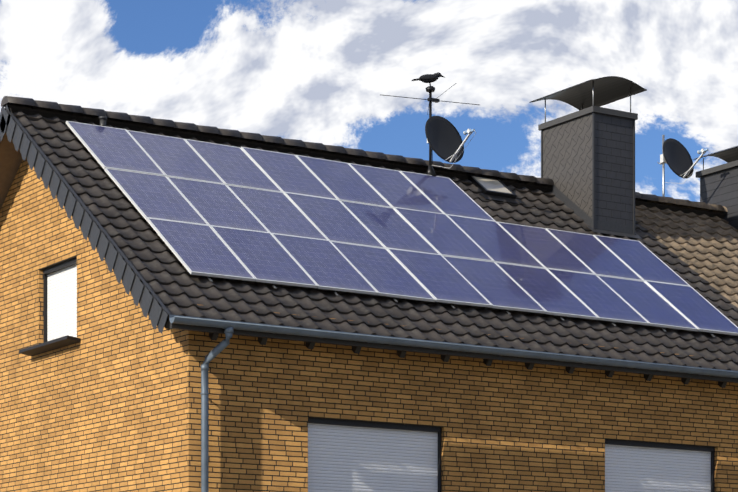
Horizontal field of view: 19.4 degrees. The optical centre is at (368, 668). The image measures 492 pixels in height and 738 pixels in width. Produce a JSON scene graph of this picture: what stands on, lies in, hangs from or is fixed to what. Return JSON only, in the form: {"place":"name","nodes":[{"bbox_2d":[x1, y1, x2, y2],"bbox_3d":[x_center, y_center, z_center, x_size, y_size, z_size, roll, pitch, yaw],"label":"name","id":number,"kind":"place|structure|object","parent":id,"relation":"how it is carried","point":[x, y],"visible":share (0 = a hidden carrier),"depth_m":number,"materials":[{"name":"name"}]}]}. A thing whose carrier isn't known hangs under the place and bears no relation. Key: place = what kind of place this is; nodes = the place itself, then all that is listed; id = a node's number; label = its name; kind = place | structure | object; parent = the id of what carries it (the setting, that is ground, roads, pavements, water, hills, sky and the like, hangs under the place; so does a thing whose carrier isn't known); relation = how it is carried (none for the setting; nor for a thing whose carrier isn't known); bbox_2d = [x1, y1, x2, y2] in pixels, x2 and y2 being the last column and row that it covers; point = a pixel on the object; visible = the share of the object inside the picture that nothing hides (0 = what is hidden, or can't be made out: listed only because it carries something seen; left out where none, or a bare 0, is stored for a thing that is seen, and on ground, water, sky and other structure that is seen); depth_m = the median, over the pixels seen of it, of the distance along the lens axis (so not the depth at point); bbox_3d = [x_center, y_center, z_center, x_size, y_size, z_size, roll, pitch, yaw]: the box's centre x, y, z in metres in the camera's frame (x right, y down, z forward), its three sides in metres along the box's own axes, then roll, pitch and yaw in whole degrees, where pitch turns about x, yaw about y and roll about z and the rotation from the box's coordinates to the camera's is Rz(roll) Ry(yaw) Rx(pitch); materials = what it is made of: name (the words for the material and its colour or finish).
{"place":"outdoors","nodes":[
{"label":"outdoors","id":0,"kind":"place"},
{"bbox_2d":[0,0,737,201],"label":"sky","id":1,"kind":"structure","parent":0,"point":[316,71],"materials":[{"name":"white"}]},
{"label":"ground","id":2,"kind":"structure","parent":0,"visible":0},
{"bbox_2d":[0,158,737,491],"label":"house walls","id":3,"kind":"structure","parent":2,"relation":"on","point":[110,401],"depth_m":31.55,"materials":[{"name":"brick"}]},
{"bbox_2d":[19,335,80,355],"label":"window sills","id":4,"kind":"structure","parent":3,"relation":"attached to","point":[53,344],"depth_m":32.39,"materials":[{"name":"black stone"}]},
{"bbox_2d":[0,107,731,382],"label":"roof deck","id":5,"kind":"structure","parent":3,"relation":"on","point":[11,159],"depth_m":34.22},
{"bbox_2d":[0,105,170,333],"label":"verge slates","id":6,"kind":"object","parent":5,"relation":"attached to","point":[150,307],"visible":1,"depth_m":30.52,"materials":[{"name":"grey stone"}]},
{"bbox_2d":[99,116,106,125],"bbox_3d":[-4.110,-8.350,33.412,0.190,0.350,0.200,0,0,-33],"label":"roof vent pipe","id":7,"kind":"object","parent":5,"relation":"on","point":[102,119],"visible":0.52,"depth_m":33.37,"materials":[{"name":"grey metal"}]},
{"bbox_2d":[1,96,727,214],"bbox_3d":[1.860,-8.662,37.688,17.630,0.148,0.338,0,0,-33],"label":"ridge tiles","id":8,"kind":"object","parent":5,"relation":"on","point":[198,129],"visible":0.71,"depth_m":35.72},
{"bbox_2d":[11,111,737,370],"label":"roof tiles","id":9,"kind":"object","parent":5,"relation":"on","point":[698,255],"visible":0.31,"depth_m":32.22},
{"bbox_2d":[66,121,737,335],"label":"solar panels","id":10,"kind":"object","parent":5,"relation":"on","point":[228,212],"visible":1,"depth_m":33.47,"materials":[{"name":"blue glass"}]},
{"bbox_2d":[383,83,478,176],"bbox_3d":[1.045,-9.093,36.785,0.916,1.710,1.608,0,0,40],"label":"antenna mast","id":11,"kind":"object","parent":5,"relation":"on","point":[430,99],"visible":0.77,"depth_m":36.76,"materials":[{"name":"grey metal"}]},
{"bbox_2d":[412,72,444,85],"bbox_3d":[1.015,-10.025,36.778,0.579,0.252,0.136,0,0,-13],"label":"bird","id":12,"kind":"object","parent":11,"relation":"on","point":[428,78],"visible":0.94,"depth_m":36.73,"materials":[{"name":"black"}]},
{"bbox_2d":[425,116,475,167],"bbox_3d":[1.330,-8.938,36.475,0.752,0.948,0.954,0,0,-11],"label":"satellite dish","id":13,"kind":"object","parent":11,"relation":"attached to","point":[445,142],"visible":0.98,"depth_m":36.74,"materials":[{"name":"black metal"}]},
{"bbox_2d":[170,323,737,382],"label":"fascia board","id":14,"kind":"object","parent":5,"relation":"attached to","point":[423,350],"visible":0.56,"depth_m":30.77,"materials":[{"name":"grey metal"}]},
{"bbox_2d":[169,314,737,491],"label":"gutter and downpipe","id":15,"kind":"object","parent":14,"relation":"attached to","point":[228,326],"visible":1,"depth_m":29.81,"materials":[{"name":"metal"}]},
{"bbox_2d":[208,278,714,336],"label":"roof hooks","id":16,"kind":"object","parent":5,"relation":"on","point":[454,307],"visible":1,"depth_m":32.00,"materials":[{"name":"black metal"}]},
{"bbox_2d":[209,333,726,387],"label":"rafter tails","id":17,"kind":"object","parent":5,"relation":"attached to","point":[400,354],"visible":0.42,"depth_m":31.55,"materials":[{"name":"black wood"}]},
{"bbox_2d":[468,174,525,204],"bbox_3d":[2.153,-8.299,37.446,0.850,0.569,0.732,0,0,-33],"label":"skylight","id":18,"kind":"object","parent":5,"relation":"on","point":[496,189],"visible":0.96,"depth_m":37.36,"materials":[{"name":"glass"}]},
{"bbox_2d":[538,106,641,238],"bbox_3d":[3.895,-8.544,38.307,1.100,2.404,1.632,0,0,-33],"label":"chimney","id":19,"kind":"object","parent":5,"relation":"on","point":[588,161],"visible":0.69,"depth_m":37.80,"materials":[{"name":"tile"}]},
{"bbox_2d":[529,76,646,121],"bbox_3d":[3.875,-10.010,38.337,1.240,0.560,1.780,0,0,-33],"label":"chimney cap","id":20,"kind":"object","parent":19,"relation":"on","point":[601,91],"visible":0.83,"depth_m":38.36,"materials":[{"name":"grey metal"}]},
{"bbox_2d":[658,135,664,196],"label":"antenna mast","id":21,"kind":"object","parent":5,"relation":"on","point":[663,174],"visible":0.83,"depth_m":40.87,"materials":[{"name":"silver metal"}]},
{"bbox_2d":[660,138,708,183],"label":"satellite dish","id":22,"kind":"object","parent":21,"relation":"attached to","point":[675,156],"visible":1,"depth_m":40.84,"materials":[{"name":"black metal"}]},
{"bbox_2d":[693,146,737,229],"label":"chimney","id":23,"kind":"object","parent":5,"relation":"on","point":[719,185],"visible":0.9,"depth_m":40.81,"materials":[{"name":"stone"}]},
{"bbox_2d":[43,257,714,491],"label":"window frames","id":24,"kind":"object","parent":3,"relation":"on","point":[59,267],"visible":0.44,"depth_m":32.58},
{"bbox_2d":[47,264,76,340],"bbox_3d":[-4.577,-5.480,32.580,0.001,1.280,1.390,0,0,-33],"label":"window","id":25,"kind":"structure","parent":24,"relation":"in","point":[62,303],"depth_m":32.66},
{"bbox_2d":[308,423,710,491],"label":"shutters","id":26,"kind":"object","parent":24,"relation":"attached to","point":[351,459],"visible":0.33,"depth_m":31.07,"materials":[{"name":"grey plastic"}]}
]}

